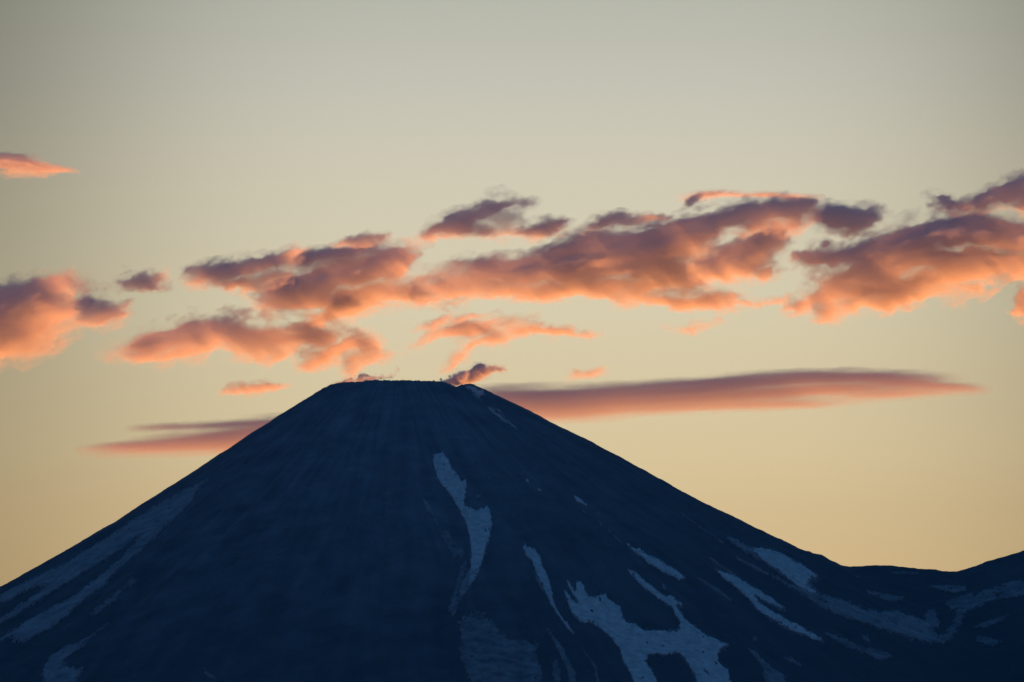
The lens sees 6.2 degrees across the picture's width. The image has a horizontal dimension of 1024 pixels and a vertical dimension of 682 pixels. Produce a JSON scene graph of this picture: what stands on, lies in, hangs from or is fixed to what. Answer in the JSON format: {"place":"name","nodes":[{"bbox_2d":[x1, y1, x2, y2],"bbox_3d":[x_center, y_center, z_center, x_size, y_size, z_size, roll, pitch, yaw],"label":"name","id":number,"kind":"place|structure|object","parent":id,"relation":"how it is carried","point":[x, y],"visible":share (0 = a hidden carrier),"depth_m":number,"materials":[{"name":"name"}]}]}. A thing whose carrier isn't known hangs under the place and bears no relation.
{"place":"outdoors","nodes":[
{"label":"outdoors","id":0,"kind":"place"},
{"bbox_2d":[0,380,1023,681],"bbox_3d":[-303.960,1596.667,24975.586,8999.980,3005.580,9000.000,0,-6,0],"label":"volcano","id":1,"kind":"structure","parent":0,"point":[306,542],"depth_m":24045.71,"materials":[{"name":"blue stone"}]},
{"bbox_2d":[40,622,109,681],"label":"snow patch","id":2,"kind":"object","parent":1,"relation":"on","point":[56,669],"visible":1,"depth_m":23686.52,"materials":[{"name":"white snow"}]},
{"bbox_2d":[0,477,208,643],"bbox_3d":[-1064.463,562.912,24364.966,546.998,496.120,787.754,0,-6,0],"label":"snow patch","id":3,"kind":"object","parent":1,"relation":"on","point":[150,525],"visible":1,"depth_m":24429.56,"materials":[{"name":"white snow"}]},
{"bbox_2d":[89,577,136,615],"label":"snow patch","id":4,"kind":"object","parent":1,"relation":"on","point":[101,607],"visible":1,"depth_m":24013.58,"materials":[{"name":"white snow"}]},
{"bbox_2d":[204,667,215,678],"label":"snow patch","id":5,"kind":"object","parent":1,"relation":"on","point":[208,674],"visible":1,"depth_m":23379.11,"materials":[{"name":"white snow"}]},
{"bbox_2d":[420,497,438,525],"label":"snow patch","id":6,"kind":"object","parent":1,"relation":"on","point":[428,508],"visible":1,"depth_m":24174.16,"materials":[{"name":"white snow"}]},
{"bbox_2d":[438,529,464,558],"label":"snow patch","id":7,"kind":"object","parent":1,"relation":"on","point":[455,549],"visible":1,"depth_m":23973.66,"materials":[{"name":"white snow"}]},
{"bbox_2d":[448,556,467,615],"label":"snow patch","id":8,"kind":"object","parent":1,"relation":"on","point":[453,607],"visible":1,"depth_m":23700.58,"materials":[{"name":"white snow"}]},
{"bbox_2d":[432,450,492,589],"bbox_3d":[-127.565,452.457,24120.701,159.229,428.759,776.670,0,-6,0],"label":"snow patch","id":9,"kind":"object","parent":1,"relation":"on","point":[477,521],"visible":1,"depth_m":24167.45,"materials":[{"name":"white snow"}]},
{"bbox_2d":[457,565,479,601],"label":"snow patch","id":10,"kind":"object","parent":1,"relation":"on","point":[464,588],"visible":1,"depth_m":23736.56,"materials":[{"name":"white snow"}]},
{"bbox_2d":[457,606,542,681],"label":"snow patch","id":11,"kind":"object","parent":1,"relation":"on","point":[497,657],"visible":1,"depth_m":23344.43,"materials":[{"name":"white snow"}]},
{"bbox_2d":[533,570,543,591],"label":"snow patch","id":12,"kind":"object","parent":1,"relation":"on","point":[538,581],"visible":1,"depth_m":23734.90,"materials":[{"name":"white snow"}]},
{"bbox_2d":[522,542,574,634],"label":"snow patch","id":13,"kind":"object","parent":1,"relation":"on","point":[533,555],"visible":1,"depth_m":23781.97,"materials":[{"name":"white snow"}]},
{"bbox_2d":[551,658,560,681],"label":"snow patch","id":14,"kind":"object","parent":1,"relation":"on","point":[556,668],"visible":1,"depth_m":23260.71,"materials":[{"name":"white snow"}]},
{"bbox_2d":[547,628,575,681],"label":"snow patch","id":15,"kind":"object","parent":1,"relation":"on","point":[571,672],"visible":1,"depth_m":23326.24,"materials":[{"name":"white snow"}]},
{"bbox_2d":[574,495,586,505],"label":"snow patch","id":16,"kind":"object","parent":1,"relation":"on","point":[578,499],"visible":1,"depth_m":24333.75,"materials":[{"name":"white snow"}]},
{"bbox_2d":[582,647,598,681],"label":"snow patch","id":17,"kind":"object","parent":1,"relation":"on","point":[595,670],"visible":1,"depth_m":23279.09,"materials":[{"name":"white snow"}]},
{"bbox_2d":[563,567,730,681],"bbox_3d":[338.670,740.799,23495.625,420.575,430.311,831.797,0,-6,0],"label":"snow patch","id":18,"kind":"object","parent":1,"relation":"on","point":[692,644],"visible":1,"depth_m":23534.17,"materials":[{"name":"white snow"}]},
{"bbox_2d":[625,542,685,581],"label":"snow patch","id":19,"kind":"object","parent":1,"relation":"on","point":[659,564],"visible":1,"depth_m":23970.71,"materials":[{"name":"white snow"}]},
{"bbox_2d":[679,512,723,543],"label":"snow patch","id":20,"kind":"object","parent":1,"relation":"on","point":[698,526],"visible":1,"depth_m":24397.99,"materials":[{"name":"white snow"}]},
{"bbox_2d":[698,578,731,601],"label":"snow patch","id":21,"kind":"object","parent":1,"relation":"on","point":[718,591],"visible":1,"depth_m":23898.19,"materials":[{"name":"white snow"}]},
{"bbox_2d":[707,556,736,575],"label":"snow patch","id":22,"kind":"object","parent":1,"relation":"on","point":[716,563],"visible":1,"depth_m":24082.38,"materials":[{"name":"white snow"}]},
{"bbox_2d":[735,556,768,575],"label":"snow patch","id":23,"kind":"object","parent":1,"relation":"on","point":[757,568],"visible":1,"depth_m":24152.07,"materials":[{"name":"white snow"}]},
{"bbox_2d":[748,648,786,681],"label":"snow patch","id":24,"kind":"object","parent":1,"relation":"on","point":[770,674],"visible":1,"depth_m":23447.58,"materials":[{"name":"white snow"}]},
{"bbox_2d":[714,568,824,642],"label":"snow patch","id":25,"kind":"object","parent":1,"relation":"on","point":[751,593],"visible":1,"depth_m":23879.99,"materials":[{"name":"white snow"}]},
{"bbox_2d":[753,547,820,593],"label":"snow patch","id":26,"kind":"object","parent":1,"relation":"on","point":[795,573],"visible":1,"depth_m":24241.59,"materials":[{"name":"white snow"}]},
{"bbox_2d":[783,656,805,666],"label":"snow patch","id":27,"kind":"object","parent":1,"relation":"on","point":[791,660],"visible":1,"depth_m":23549.86,"materials":[{"name":"white snow"}]},
{"bbox_2d":[727,535,943,644],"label":"snow patch","id":28,"kind":"object","parent":1,"relation":"on","point":[904,625],"visible":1,"depth_m":24126.04,"materials":[{"name":"white snow"}]},
{"bbox_2d":[824,632,892,660],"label":"snow patch","id":29,"kind":"object","parent":1,"relation":"on","point":[876,654],"visible":1,"depth_m":23792.19,"materials":[{"name":"white snow"}]},
{"bbox_2d":[861,635,870,642],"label":"snow patch","id":30,"kind":"object","parent":1,"relation":"on","point":[865,638],"visible":1,"depth_m":23881.22,"materials":[{"name":"white snow"}]},
{"bbox_2d":[866,589,904,602],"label":"snow patch","id":31,"kind":"object","parent":1,"relation":"on","point":[888,597],"visible":1,"depth_m":24478.07,"materials":[{"name":"white snow"}]},
{"bbox_2d":[892,571,918,574],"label":"snow patch","id":32,"kind":"object","parent":1,"relation":"on","point":[907,573],"visible":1,"depth_m":24971.16,"materials":[{"name":"white snow"}]},
{"bbox_2d":[924,608,940,628],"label":"snow patch","id":33,"kind":"object","parent":1,"relation":"on","point":[930,616],"visible":1,"depth_m":24465.31,"materials":[{"name":"white snow"}]},
{"bbox_2d":[929,585,965,592],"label":"snow patch","id":34,"kind":"object","parent":1,"relation":"on","point":[955,589],"visible":1,"depth_m":24882.11,"materials":[{"name":"white snow"}]},
{"bbox_2d":[937,578,1023,643],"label":"snow patch","id":35,"kind":"object","parent":1,"relation":"on","point":[965,603],"visible":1,"depth_m":24731.04,"materials":[{"name":"white snow"}]},
{"bbox_2d":[976,635,1000,646],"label":"snow patch","id":36,"kind":"object","parent":1,"relation":"on","point":[990,641],"visible":1,"depth_m":24419.26,"materials":[{"name":"snow"}]},
{"bbox_2d":[973,614,1008,628],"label":"snow patch","id":37,"kind":"object","parent":1,"relation":"on","point":[986,624],"visible":1,"depth_m":24536.28,"materials":[{"name":"white snow"}]},
{"bbox_2d":[0,0,1023,585],"label":"sky","id":38,"kind":"structure","parent":0,"point":[765,258],"materials":[{"name":"beige"}]}
]}

